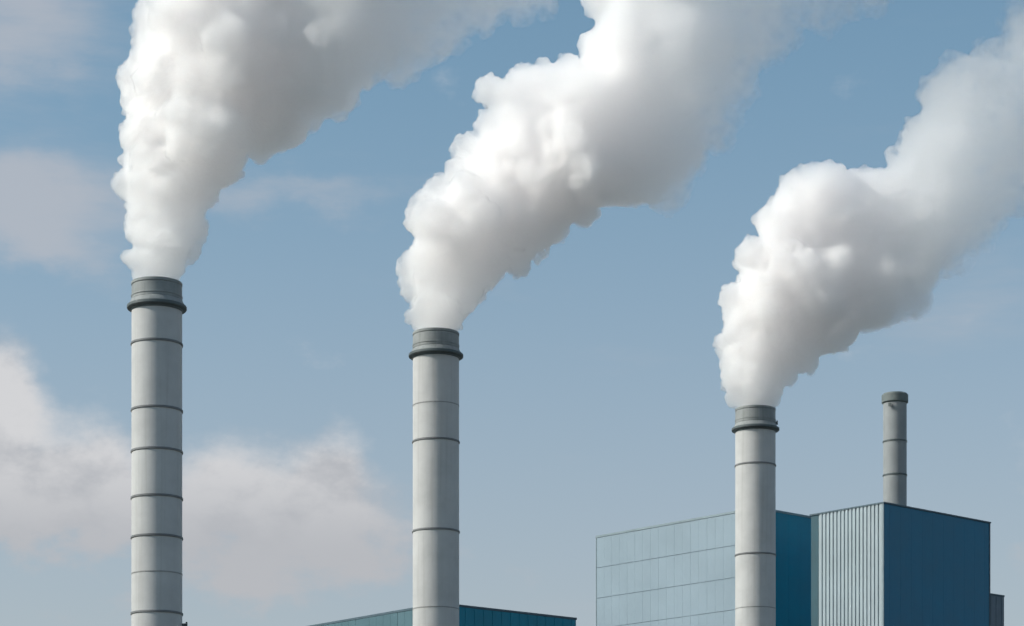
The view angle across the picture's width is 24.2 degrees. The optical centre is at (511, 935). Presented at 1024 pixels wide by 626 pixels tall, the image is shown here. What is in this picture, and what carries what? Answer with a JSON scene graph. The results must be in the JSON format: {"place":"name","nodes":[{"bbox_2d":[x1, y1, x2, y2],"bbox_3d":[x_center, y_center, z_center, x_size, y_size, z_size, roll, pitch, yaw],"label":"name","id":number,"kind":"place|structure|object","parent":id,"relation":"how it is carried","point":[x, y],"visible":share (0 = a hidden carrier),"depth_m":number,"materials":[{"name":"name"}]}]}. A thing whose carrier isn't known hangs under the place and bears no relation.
{"place":"outdoors","nodes":[
{"label":"outdoors","id":0,"kind":"place"},
{"bbox_2d":[309,604,576,625],"bbox_3d":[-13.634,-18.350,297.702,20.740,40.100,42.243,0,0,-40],"label":"factory building","id":1,"kind":"structure","parent":0,"point":[475,616],"depth_m":281.98,"materials":[{"name":"metal"}]},
{"bbox_2d":[0,0,1023,625],"label":"sky","id":2,"kind":"structure","parent":0,"point":[637,225],"materials":[{"name":"blue"}]},
{"bbox_2d":[596,510,810,625],"bbox_3d":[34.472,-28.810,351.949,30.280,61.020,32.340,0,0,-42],"label":"factory building","id":3,"kind":"structure","parent":0,"point":[679,573],"depth_m":339.79,"materials":[{"name":"blue metal"}]},
{"bbox_2d":[809,502,990,625],"bbox_3d":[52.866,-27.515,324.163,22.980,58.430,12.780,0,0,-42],"label":"factory building","id":4,"kind":"structure","parent":0,"point":[883,564],"depth_m":317.54,"materials":[{"name":"metal"}]},
{"bbox_2d":[882,391,907,505],"bbox_3d":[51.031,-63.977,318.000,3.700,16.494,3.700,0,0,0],"label":"smokestack","id":5,"kind":"object","parent":4,"relation":"on","point":[894,403],"visible":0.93,"depth_m":316.67,"materials":[{"name":"paint"}]},
{"bbox_2d":[990,593,1004,625],"bbox_3d":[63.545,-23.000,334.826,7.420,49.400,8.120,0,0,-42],"label":"annex building","id":6,"kind":"structure","parent":0,"point":[996,609],"depth_m":333.04,"materials":[{"name":"metal"}]},
{"label":"ground","id":7,"kind":"structure","parent":0,"visible":0},
{"bbox_2d":[127,276,187,625],"bbox_3d":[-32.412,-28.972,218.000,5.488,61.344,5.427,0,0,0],"label":"smokestack","id":8,"kind":"object","parent":7,"relation":"on","point":[156,307],"visible":1,"depth_m":216.01,"materials":[{"name":"paint"}]},
{"bbox_2d":[409,327,462,625],"bbox_3d":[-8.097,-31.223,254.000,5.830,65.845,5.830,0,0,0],"label":"smokestack","id":9,"kind":"object","parent":7,"relation":"on","point":[435,355],"visible":1,"depth_m":251.84,"materials":[{"name":"paint"}]},
{"bbox_2d":[732,405,778,625],"bbox_3d":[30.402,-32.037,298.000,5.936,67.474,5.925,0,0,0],"label":"smokestack","id":10,"kind":"object","parent":7,"relation":"on","point":[755,429],"visible":1,"depth_m":295.84,"materials":[{"name":"paint"}]}
]}

